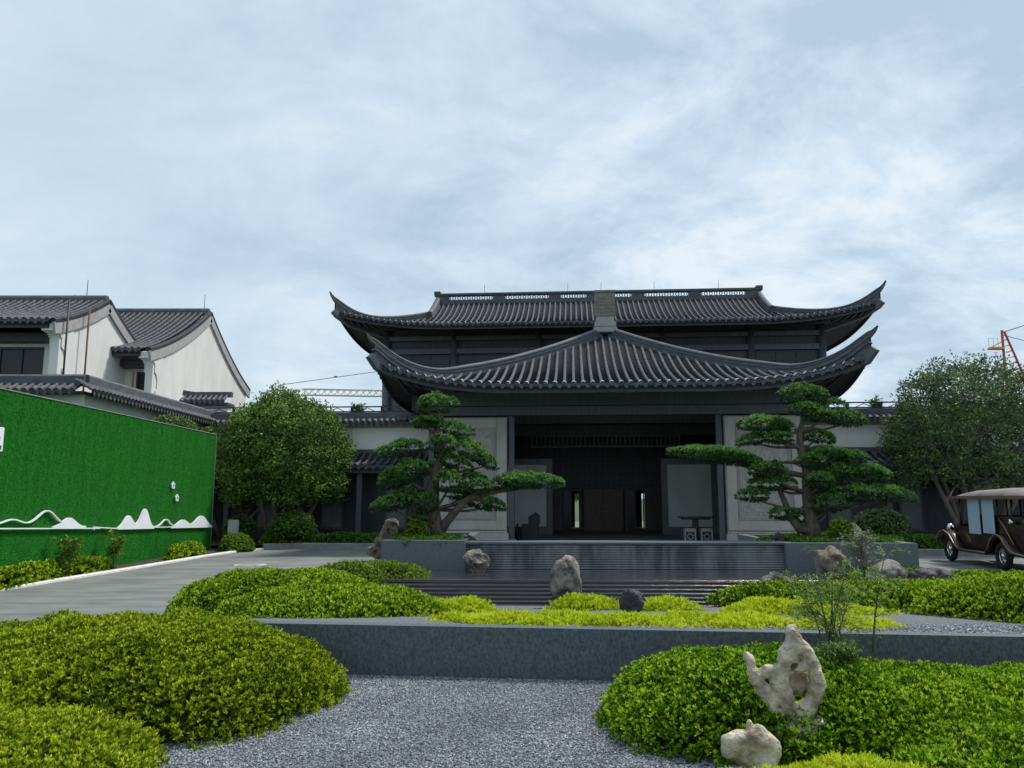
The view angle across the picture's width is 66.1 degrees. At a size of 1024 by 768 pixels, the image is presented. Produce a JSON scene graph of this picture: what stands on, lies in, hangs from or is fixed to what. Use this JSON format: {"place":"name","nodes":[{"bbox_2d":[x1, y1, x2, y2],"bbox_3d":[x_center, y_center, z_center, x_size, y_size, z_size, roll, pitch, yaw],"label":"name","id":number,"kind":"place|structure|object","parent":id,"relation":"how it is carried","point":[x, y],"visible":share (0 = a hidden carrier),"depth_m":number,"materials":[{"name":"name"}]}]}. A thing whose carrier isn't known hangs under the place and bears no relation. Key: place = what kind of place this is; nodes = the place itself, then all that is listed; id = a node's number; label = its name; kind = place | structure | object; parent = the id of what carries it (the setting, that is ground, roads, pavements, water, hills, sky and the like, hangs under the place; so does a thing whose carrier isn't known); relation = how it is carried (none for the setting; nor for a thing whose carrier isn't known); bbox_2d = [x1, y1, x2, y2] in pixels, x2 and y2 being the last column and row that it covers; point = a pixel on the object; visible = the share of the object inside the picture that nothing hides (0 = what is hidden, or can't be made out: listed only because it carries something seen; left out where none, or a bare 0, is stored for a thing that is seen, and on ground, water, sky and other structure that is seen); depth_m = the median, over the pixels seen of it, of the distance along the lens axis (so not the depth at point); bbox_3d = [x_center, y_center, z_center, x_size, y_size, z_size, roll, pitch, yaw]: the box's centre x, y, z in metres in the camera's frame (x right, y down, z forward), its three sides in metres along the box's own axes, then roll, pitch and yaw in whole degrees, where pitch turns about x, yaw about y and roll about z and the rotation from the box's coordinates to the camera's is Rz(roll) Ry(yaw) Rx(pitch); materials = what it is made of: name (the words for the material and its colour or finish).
{"place":"outdoors","nodes":[
{"label":"outdoors","id":0,"kind":"place"},
{"bbox_2d":[103,545,226,570],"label":"verge soil","id":1,"kind":"structure","parent":0,"point":[213,549],"depth_m":21.49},
{"bbox_2d":[0,555,114,589],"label":"hedge","id":2,"kind":"object","parent":1,"relation":"on","point":[20,574],"visible":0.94,"depth_m":16.50,"materials":[{"name":"green plant"}]},
{"bbox_2d":[51,534,83,575],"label":"wispy shrub","id":3,"kind":"object","parent":1,"relation":"on","point":[70,549],"visible":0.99,"depth_m":17.25,"materials":[{"name":"green plant"}]},
{"bbox_2d":[104,529,128,568],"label":"wispy shrub","id":4,"kind":"object","parent":1,"relation":"on","point":[111,552],"visible":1,"depth_m":19.17,"materials":[{"name":"green plant"}]},
{"bbox_2d":[163,540,205,559],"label":"hedge","id":5,"kind":"object","parent":1,"relation":"on","point":[186,549],"visible":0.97,"depth_m":22.77,"materials":[{"name":"green plant"}]},
{"bbox_2d":[227,520,238,532],"bbox_3d":[-9.550,5.159,26.939,0.320,1.000,0.200,0,-8,0],"label":"meter box","id":6,"kind":"object","parent":1,"relation":"on","point":[233,526],"visible":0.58,"depth_m":26.89,"materials":[{"name":"grey metal"}]},
{"bbox_2d":[217,532,255,551],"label":"hedge","id":7,"kind":"object","parent":1,"relation":"on","point":[239,542],"visible":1,"depth_m":25.70,"materials":[{"name":"green plant"}]},
{"bbox_2d":[211,539,261,544],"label":"planting soil","id":8,"kind":"structure","parent":0,"point":[217,541],"depth_m":29.32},
{"bbox_2d":[221,514,256,537],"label":"ball shrub","id":9,"kind":"object","parent":8,"relation":"on","point":[246,525],"visible":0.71,"depth_m":27.96,"materials":[{"name":"green plant"}]},
{"bbox_2d":[258,531,306,545],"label":"hedge","id":10,"kind":"object","parent":8,"relation":"on","point":[266,538],"visible":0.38,"depth_m":27.60,"materials":[{"name":"green plant"}]},
{"bbox_2d":[215,380,358,533],"bbox_3d":[-8.678,2.953,29.895,5.687,6.105,5.677,0,-8,0],"label":"round tree","id":11,"kind":"object","parent":8,"relation":"on","point":[261,431],"visible":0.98,"depth_m":28.40,"materials":[{"name":"green plant"}]},
{"bbox_2d":[267,510,317,539],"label":"ball shrub","id":12,"kind":"object","parent":8,"relation":"on","point":[287,525],"visible":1,"depth_m":27.32,"materials":[{"name":"green plant"}]},
{"bbox_2d":[301,531,398,542],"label":"hedge","id":13,"kind":"object","parent":8,"relation":"on","point":[346,537],"visible":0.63,"depth_m":27.70,"materials":[{"name":"green plant"}]},
{"bbox_2d":[850,506,911,535],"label":"ball shrub","id":14,"kind":"object","parent":8,"relation":"on","point":[881,521],"visible":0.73,"depth_m":25.44,"materials":[{"name":"green plant"}]},
{"bbox_2d":[821,531,951,548],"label":"hedge","id":15,"kind":"object","parent":8,"relation":"on","point":[924,541],"visible":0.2,"depth_m":24.50,"materials":[{"name":"green plant"}]},
{"bbox_2d":[875,350,1023,527],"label":"round tree","id":16,"kind":"object","parent":8,"relation":"on","point":[928,423],"visible":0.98,"depth_m":26.32,"materials":[{"name":"green plant"}]},
{"bbox_2d":[219,499,644,546],"bbox_3d":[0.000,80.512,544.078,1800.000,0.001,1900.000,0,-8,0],"label":"ground","id":17,"kind":"structure","parent":0,"point":[577,511],"depth_m":97.63,"materials":[{"name":"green plant"}]},
{"bbox_2d":[0,283,144,392],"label":"gabled house","id":18,"kind":"structure","parent":17,"relation":"on","point":[61,334],"depth_m":29.73,"materials":[{"name":"white paint"}]},
{"bbox_2d":[0,347,44,373],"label":"window","id":19,"kind":"structure","parent":18,"relation":"in","point":[13,360],"depth_m":29.00,"materials":[{"name":"black glass"}]},
{"bbox_2d":[0,387,216,567],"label":"green wall","id":20,"kind":"structure","parent":17,"relation":"on","point":[91,476],"depth_m":19.32,"materials":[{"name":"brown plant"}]},
{"bbox_2d":[0,374,216,428],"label":"courtyard wall","id":21,"kind":"structure","parent":17,"relation":"on","point":[107,395],"depth_m":23.64,"materials":[{"name":"tile"}]},
{"bbox_2d":[152,414,222,435],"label":"creeper","id":22,"kind":"object","parent":21,"relation":"attached to","point":[172,419],"visible":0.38,"depth_m":28.20,"materials":[{"name":"green plant"}]},
{"bbox_2d":[111,301,250,413],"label":"gabled house","id":23,"kind":"structure","parent":17,"relation":"on","point":[186,349],"depth_m":36.57,"materials":[{"name":"white paint"}]},
{"bbox_2d":[136,372,144,390],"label":"window","id":24,"kind":"structure","parent":23,"relation":"in","point":[140,377],"depth_m":33.12,"materials":[{"name":"black glass"}]},
{"bbox_2d":[179,390,234,413],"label":"wall end","id":25,"kind":"structure","parent":17,"relation":"on","point":[207,399],"depth_m":33.47,"materials":[{"name":"tile"}]},
{"bbox_2d":[207,416,254,539],"bbox_3d":[-11.151,3.746,31.093,3.113,5.083,3.055,0,-8,0],"label":"tree","id":26,"kind":"object","parent":17,"relation":"on","point":[217,531],"visible":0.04,"depth_m":30.80,"materials":[{"name":"green plant"}]},
{"bbox_2d":[278,371,381,396],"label":"tower crane","id":27,"kind":"object","parent":17,"relation":"on","point":[349,390],"visible":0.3,"depth_m":150.83,"materials":[{"name":"white metal"}]},
{"bbox_2d":[258,621,1023,681],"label":"planter wall","id":28,"kind":"structure","parent":17,"relation":"on","point":[566,653],"depth_m":7.65,"materials":[{"name":"stone"}]},
{"bbox_2d":[593,640,1023,767],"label":"clipped azalea","id":29,"kind":"object","parent":17,"relation":"on","point":[691,702],"visible":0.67,"depth_m":5.57,"materials":[{"name":"green plant"}]},
{"bbox_2d":[743,624,825,747],"bbox_3d":[1.864,2.056,5.403,0.552,0.802,0.257,0,-8,0],"label":"scholar rock","id":30,"kind":"object","parent":29,"relation":"on","point":[786,675],"visible":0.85,"depth_m":5.35,"materials":[{"name":"stone"}]},
{"bbox_2d":[774,546,886,651],"bbox_3d":[2.729,1.979,6.787,0.868,1.127,0.876,0,-8,0],"label":"bamboo","id":31,"kind":"object","parent":29,"relation":"on","point":[829,626],"visible":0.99,"depth_m":6.75,"materials":[{"name":"green plant"}]},
{"bbox_2d":[812,638,863,684],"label":"fern bush","id":32,"kind":"object","parent":29,"relation":"on","point":[842,649],"visible":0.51,"depth_m":6.07,"materials":[{"name":"green plant"}]},
{"bbox_2d":[854,544,912,661],"bbox_3d":[3.139,1.937,6.642,0.470,1.169,0.394,5,-10,-31],"label":"sapling","id":33,"kind":"object","parent":29,"relation":"on","point":[881,600],"visible":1,"depth_m":6.69,"materials":[{"name":"green plant"}]},
{"bbox_2d":[987,325,1023,386],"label":"tower crane","id":34,"kind":"object","parent":17,"relation":"on","point":[1002,348],"visible":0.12,"depth_m":152.47,"materials":[{"name":"red paint"}]},
{"bbox_2d":[152,675,790,767],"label":"gravel court","id":35,"kind":"object","parent":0,"point":[454,733],"depth_m":5.76,"materials":[{"name":"gravel"}]},
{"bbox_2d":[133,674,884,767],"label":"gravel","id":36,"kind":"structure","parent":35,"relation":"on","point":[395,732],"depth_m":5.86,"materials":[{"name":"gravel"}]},
{"bbox_2d":[721,719,781,767],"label":"scholar rock","id":37,"kind":"object","parent":36,"relation":"on","point":[751,745],"visible":0.98,"depth_m":4.88,"materials":[{"name":"stone"}]},
{"bbox_2d":[721,749,937,767],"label":"yellow shrub","id":38,"kind":"object","parent":35,"relation":"on","point":[834,759],"visible":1,"depth_m":4.61,"materials":[{"name":"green plant"}]},
{"bbox_2d":[882,660,1023,767],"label":"clipped azalea","id":39,"kind":"object","parent":35,"relation":"on","point":[991,745],"visible":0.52,"depth_m":5.09,"materials":[{"name":"green plant"}]},
{"bbox_2d":[0,521,1023,626],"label":"road","id":40,"kind":"structure","parent":0,"point":[153,589],"depth_m":16.64,"materials":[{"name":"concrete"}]},
{"bbox_2d":[0,700,170,767],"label":"clipped azalea","id":41,"kind":"object","parent":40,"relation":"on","point":[69,736],"visible":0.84,"depth_m":4.84,"materials":[{"name":"green plant"}]},
{"bbox_2d":[0,548,263,590],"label":"kerb","id":42,"kind":"structure","parent":40,"relation":"on","point":[107,571],"depth_m":18.66,"materials":[{"name":"paint"}]},
{"bbox_2d":[0,606,352,751],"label":"clipped azalea","id":43,"kind":"object","parent":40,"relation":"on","point":[185,675],"visible":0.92,"depth_m":6.13,"materials":[{"name":"green plant"}]},
{"bbox_2d":[233,563,266,565],"bbox_3d":[-6.900,4.757,20.733,0.840,0.016,0.840,0,-8,0],"label":"manhole cover","id":44,"kind":"object","parent":40,"relation":"on","point":[252,564],"visible":1,"depth_m":20.72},
{"bbox_2d":[165,566,455,618],"bbox_3d":[-2.924,3.023,11.157,3.245,0.732,5.395,6,-10,-36],"label":"clipped azalea","id":45,"kind":"object","parent":40,"relation":"on","point":[309,592],"visible":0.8,"depth_m":10.09,"materials":[{"name":"green plant"}]},
{"bbox_2d":[262,543,374,549],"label":"kerb","id":46,"kind":"structure","parent":40,"relation":"on","point":[268,546],"depth_m":27.12,"materials":[{"name":"stone"}]},
{"bbox_2d":[203,406,452,538],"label":"side wing","id":47,"kind":"structure","parent":40,"relation":"on","point":[372,430],"depth_m":31.27,"materials":[{"name":"paint"}]},
{"bbox_2d":[212,480,216,528],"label":"window","id":48,"kind":"structure","parent":47,"relation":"in","point":[215,494],"depth_m":31.58,"materials":[{"name":"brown wood"}]},
{"bbox_2d":[256,493,279,529],"bbox_3d":[-9.743,4.798,31.427,0.900,2.000,0.080,-1,-8,4],"label":"window","id":49,"kind":"structure","parent":47,"relation":"in","point":[268,512],"depth_m":31.34,"materials":[{"name":"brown wood"}]},
{"bbox_2d":[320,497,342,529],"bbox_3d":[-7.150,4.770,31.234,0.900,2.000,0.080,-1,-8,4],"label":"window","id":50,"kind":"structure","parent":47,"relation":"in","point":[330,518],"depth_m":31.13,"materials":[{"name":"black glass"}]},
{"bbox_2d":[349,402,366,412],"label":"terrace plant","id":51,"kind":"object","parent":47,"relation":"on","point":[358,409],"visible":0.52,"depth_m":32.86,"materials":[{"name":"green plant"}]},
{"bbox_2d":[385,479,407,529],"bbox_3d":[-4.558,4.742,31.041,0.900,2.000,0.080,-1,-8,4],"label":"window","id":52,"kind":"structure","parent":47,"relation":"in","point":[388,515],"depth_m":30.95,"materials":[{"name":"grey glass"}]},
{"bbox_2d":[381,532,478,569],"bbox_3d":[-1.595,3.668,16.332,1.560,1.015,3.580,0,-8,2],"label":"stone planter","id":53,"kind":"object","parent":40,"relation":"on","point":[430,555],"visible":0.43,"depth_m":14.60,"materials":[{"name":"stone"}]},
{"bbox_2d":[366,518,398,559],"bbox_3d":[-2.617,3.277,16.604,0.895,0.903,0.436,0,-8,0],"label":"scholar rock","id":54,"kind":"object","parent":53,"relation":"on","point":[390,527],"visible":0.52,"depth_m":16.51,"materials":[{"name":"stone"}]},
{"bbox_2d":[404,518,429,535],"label":"ball shrub","id":55,"kind":"object","parent":53,"relation":"on","point":[417,526],"visible":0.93,"depth_m":15.52,"materials":[{"name":"green plant"}]},
{"bbox_2d":[386,532,475,546],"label":"ground cover","id":56,"kind":"object","parent":53,"relation":"on","point":[438,536],"visible":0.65,"depth_m":15.18,"materials":[{"name":"green plant"}]},
{"bbox_2d":[368,390,565,533],"bbox_3d":[-0.905,1.658,16.218,4.040,3.108,1.414,0,-8,0],"label":"cloud pine","id":57,"kind":"object","parent":53,"relation":"on","point":[431,509],"visible":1,"depth_m":16.08,"materials":[{"name":"green plant"}]},
{"bbox_2d":[369,540,825,606],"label":"water cascade","id":58,"kind":"object","parent":40,"relation":"on","point":[516,573],"visible":0.52,"depth_m":14.45,"materials":[{"name":"stone"}]},
{"bbox_2d":[316,559,431,585],"bbox_3d":[-2.434,3.242,13.362,2.355,0.538,1.588,0,-8,0],"label":"clipped azalea","id":59,"kind":"object","parent":58,"relation":"on","point":[378,569],"visible":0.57,"depth_m":13.13,"materials":[{"name":"green plant"}]},
{"bbox_2d":[462,549,490,572],"bbox_3d":[-0.661,3.207,14.176,0.496,0.460,0.439,3,-9,-20],"label":"rock","id":60,"kind":"object","parent":58,"relation":"on","point":[477,560],"visible":0.94,"depth_m":14.09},
{"bbox_2d":[329,280,885,540],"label":"hall","id":61,"kind":"structure","parent":40,"relation":"on","point":[599,402],"depth_m":34.31,"materials":[{"name":"tile"}]},
{"bbox_2d":[400,355,449,367],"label":"window","id":62,"kind":"structure","parent":61,"relation":"in","point":[435,361],"depth_m":40.47,"materials":[{"name":"black glass"}]},
{"bbox_2d":[458,354,515,365],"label":"window","id":63,"kind":"structure","parent":61,"relation":"in","point":[462,359],"depth_m":40.30,"materials":[{"name":"black glass"}]},
{"bbox_2d":[522,512,539,539],"bbox_3d":[0.709,5.314,29.373,0.680,1.060,0.500,-1,-8,4],"label":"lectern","id":64,"kind":"object","parent":61,"relation":"on","point":[530,530],"visible":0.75,"depth_m":29.12,"materials":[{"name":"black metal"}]},
{"bbox_2d":[563,489,579,530],"bbox_3d":[2.936,6.281,38.882,0.850,2.160,0.060,-1,-8,4],"label":"glazed door","id":65,"kind":"structure","parent":61,"relation":"in","point":[567,493],"depth_m":38.89,"materials":[{"name":"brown wood"}]},
{"bbox_2d":[585,489,603,530],"bbox_3d":[4.058,6.263,38.761,0.875,2.160,0.135,-1,-8,4],"label":"door","id":66,"kind":"structure","parent":61,"relation":"in","point":[593,497],"depth_m":38.75,"materials":[{"name":"brown wood"}]},
{"bbox_2d":[603,489,621,530],"bbox_3d":[4.941,6.254,38.696,0.865,2.160,0.135,-1,-8,4],"label":"door","id":67,"kind":"structure","parent":61,"relation":"in","point":[611,497],"depth_m":38.69,"materials":[{"name":"brown wood"}]},
{"bbox_2d":[626,489,644,530],"bbox_3d":[6.068,6.247,38.649,0.850,2.160,0.060,-1,-8,4],"label":"glazed door","id":68,"kind":"structure","parent":61,"relation":"in","point":[631,493],"depth_m":38.66,"materials":[{"name":"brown wood"}]},
{"bbox_2d":[683,528,695,540],"bbox_3d":[6.370,5.430,28.216,0.400,0.500,0.400,-1,-8,4],"label":"stool","id":69,"kind":"object","parent":61,"relation":"on","point":[689,534],"visible":0.95,"depth_m":28.05,"materials":[{"name":"grey stone"}]},
{"bbox_2d":[677,516,713,540],"bbox_3d":[6.679,5.281,28.620,1.240,0.910,0.500,-1,-8,4],"label":"table","id":70,"kind":"object","parent":61,"relation":"on","point":[695,521],"visible":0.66,"depth_m":28.51,"materials":[{"name":"black metal"}]},
{"bbox_2d":[699,528,712,540],"bbox_3d":[6.948,5.424,28.173,0.400,0.500,0.400,-1,-8,4],"label":"stool","id":71,"kind":"object","parent":61,"relation":"on","point":[706,534],"visible":0.91,"depth_m":28.01,"materials":[{"name":"grey stone"}]},
{"bbox_2d":[707,351,746,358],"bbox_3d":[9.732,-1.171,39.409,3.960,0.910,0.076,-1,-8,4],"label":"window","id":72,"kind":"structure","parent":61,"relation":"in","point":[738,354],"depth_m":39.35,"materials":[{"name":"black glass"}]},
{"bbox_2d":[755,350,817,363],"bbox_3d":[13.662,-1.213,39.120,3.010,0.910,0.076,-1,-8,4],"label":"window","id":73,"kind":"structure","parent":61,"relation":"in","point":[788,356],"depth_m":39.14,"materials":[{"name":"black glass"}]},
{"bbox_2d":[737,534,918,576],"bbox_3d":[6.305,3.666,16.174,2.400,0.975,3.580,0,-8,2],"label":"stone planter","id":74,"kind":"object","parent":40,"relation":"on","point":[796,559],"visible":0.35,"depth_m":14.45,"materials":[{"name":"stone"}]},
{"bbox_2d":[774,532,783,540],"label":"rock","id":75,"kind":"object","parent":74,"relation":"on","point":[778,536],"visible":0.81,"depth_m":15.28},
{"bbox_2d":[665,381,918,536],"bbox_3d":[5.738,1.583,16.338,5.139,3.361,1.449,0,-8,0],"label":"cloud pine","id":76,"kind":"object","parent":74,"relation":"on","point":[824,484],"visible":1,"depth_m":16.19,"materials":[{"name":"green plant"}]},
{"bbox_2d":[753,533,904,542],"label":"ground cover","id":77,"kind":"object","parent":74,"relation":"on","point":[805,538],"visible":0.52,"depth_m":15.29,"materials":[{"name":"green plant"}]},
{"bbox_2d":[826,517,853,540],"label":"ball shrub","id":78,"kind":"object","parent":74,"relation":"on","point":[836,527],"visible":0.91,"depth_m":15.33,"materials":[{"name":"green plant"}]},
{"bbox_2d":[852,523,862,535],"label":"scholar rock","id":79,"kind":"object","parent":74,"relation":"on","point":[855,526],"visible":0.09,"depth_m":15.67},
{"bbox_2d":[813,545,850,580],"bbox_3d":[5.587,3.170,13.800,0.547,0.688,0.564,4,-9,-25],"label":"rock","id":80,"kind":"object","parent":40,"relation":"on","point":[823,564],"visible":0.71,"depth_m":13.64,"materials":[{"name":"stone"}]},
{"bbox_2d":[775,401,1023,536],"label":"side wing","id":81,"kind":"structure","parent":40,"relation":"on","point":[927,513],"depth_m":29.66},
{"bbox_2d":[827,483,852,527],"bbox_3d":[12.394,4.560,29.780,0.900,2.000,0.080,-1,-8,4],"label":"window","id":82,"kind":"structure","parent":81,"relation":"in","point":[845,514],"depth_m":29.70,"materials":[{"name":"grey glass"}]},
{"bbox_2d":[865,395,886,406],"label":"terrace plant","id":83,"kind":"object","parent":81,"relation":"on","point":[875,399],"visible":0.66,"depth_m":31.33,"materials":[{"name":"green plant"}]},
{"bbox_2d":[896,478,924,531],"bbox_3d":[14.987,4.532,29.587,0.900,2.000,0.080,-1,-8,4],"label":"window","id":84,"kind":"structure","parent":81,"relation":"in","point":[914,512],"depth_m":29.52,"materials":[{"name":"grey glass"}]},
{"bbox_2d":[968,478,995,514],"bbox_3d":[17.580,4.504,29.394,0.900,2.000,0.080,-1,-8,4],"label":"window","id":85,"kind":"structure","parent":81,"relation":"in","point":[970,487],"depth_m":29.45,"materials":[{"name":"black glass"}]},
{"bbox_2d":[840,564,1023,582],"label":"clipped azalea","id":86,"kind":"object","parent":40,"relation":"on","point":[1014,573],"visible":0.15,"depth_m":13.79,"materials":[{"name":"green plant"}]},
{"bbox_2d":[918,549,994,555],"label":"kerb","id":87,"kind":"structure","parent":40,"relation":"on","point":[931,552],"depth_m":23.92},
{"bbox_2d":[936,488,1023,570],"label":"vintage car","id":88,"kind":"object","parent":40,"relation":"on","point":[997,535],"visible":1,"depth_m":20.02,"materials":[{"name":"brown metal"}]},
{"bbox_2d":[0,0,1023,498],"label":"sky","id":89,"kind":"structure","parent":0,"point":[255,161],"materials":[{"name":"blue"}]},
{"bbox_2d":[515,524,519,539],"bbox_3d":[0.198,5.552,29.478,0.170,0.620,0.170,0,-8,0],"label":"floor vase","id":90,"kind":"object","parent":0,"point":[517,534],"visible":0.88,"depth_m":29.41,"materials":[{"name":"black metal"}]},
{"bbox_2d":[227,606,1023,633],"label":"gravel bed","id":91,"kind":"object","parent":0,"point":[907,618],"visible":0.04,"depth_m":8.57,"materials":[{"name":"gravel"}]},
{"bbox_2d":[424,594,498,613],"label":"yellow shrub","id":92,"kind":"object","parent":91,"relation":"on","point":[470,603],"visible":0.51,"depth_m":10.18,"materials":[{"name":"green plant"}]},
{"bbox_2d":[549,555,581,600],"bbox_3d":[0.831,3.024,11.965,0.520,0.845,0.444,1,-8,-10],"label":"rock","id":93,"kind":"object","parent":91,"relation":"on","point":[565,578],"visible":0.74,"depth_m":11.83,"materials":[{"name":"stone"}]},
{"bbox_2d":[544,592,619,610],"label":"yellow shrub","id":94,"kind":"object","parent":91,"relation":"on","point":[582,601],"visible":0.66,"depth_m":10.75,"materials":[{"name":"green plant"}]},
{"bbox_2d":[619,588,643,611],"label":"rock","id":95,"kind":"object","parent":91,"relation":"on","point":[631,600],"visible":0.84,"depth_m":10.21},
{"bbox_2d":[425,607,907,630],"bbox_3d":[1.533,2.506,8.264,5.008,0.283,0.942,-1,-8,5],"label":"yellow shrub","id":96,"kind":"object","parent":91,"relation":"on","point":[749,619],"visible":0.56,"depth_m":8.12,"materials":[{"name":"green plant"}]},
{"bbox_2d":[642,594,708,611],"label":"yellow shrub","id":97,"kind":"object","parent":91,"relation":"on","point":[657,604],"visible":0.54,"depth_m":10.44,"materials":[{"name":"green plant"}]},
{"bbox_2d":[705,578,821,607],"bbox_3d":[4.120,3.150,11.773,2.471,0.472,1.320,0,-8,0],"label":"azalea hedge","id":98,"kind":"object","parent":91,"relation":"on","point":[736,593],"visible":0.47,"depth_m":11.63,"materials":[{"name":"green plant"}]},
{"bbox_2d":[759,571,792,589],"bbox_3d":[4.153,3.118,12.277,0.566,0.389,0.445,0,-8,0],"label":"rock","id":99,"kind":"object","parent":98,"relation":"on","point":[770,576],"visible":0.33,"depth_m":12.22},
{"bbox_2d":[715,595,901,615],"bbox_3d":[3.584,2.785,9.597,2.166,0.373,1.288,0,-8,0],"label":"yellow shrub","id":100,"kind":"object","parent":91,"relation":"on","point":[770,605],"visible":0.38,"depth_m":9.48,"materials":[{"name":"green plant"}]},
{"bbox_2d":[793,574,1018,612],"bbox_3d":[6.059,2.948,10.904,4.329,0.568,2.747,0,-8,0],"label":"clipped azalea","id":101,"kind":"object","parent":91,"relation":"on","point":[898,599],"visible":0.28,"depth_m":10.44,"materials":[{"name":"green plant"}]},
{"bbox_2d":[907,567,955,580],"bbox_3d":[6.705,3.161,12.673,0.774,0.416,0.601,0,-8,0],"label":"rock","id":102,"kind":"object","parent":91,"relation":"on","point":[915,574],"visible":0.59,"depth_m":12.55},
{"bbox_2d":[905,576,1023,623],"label":"clipped azalea","id":103,"kind":"object","parent":91,"relation":"on","point":[999,599],"visible":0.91,"depth_m":8.86,"materials":[{"name":"green plant"}]},
{"bbox_2d":[833,528,882,580],"bbox_3d":[5.889,2.903,13.265,0.814,0.952,0.775,0,-8,0],"label":"silvery shrub","id":104,"kind":"object","parent":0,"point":[858,543],"visible":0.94,"depth_m":13.28,"materials":[{"name":"green plant"}]},
{"bbox_2d":[865,559,907,582],"bbox_3d":[6.127,3.120,12.880,0.886,0.504,0.512,5,-9,-30],"label":"rock","id":105,"kind":"object","parent":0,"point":[892,569],"visible":0.53,"depth_m":12.72,"materials":[{"name":"stone"}]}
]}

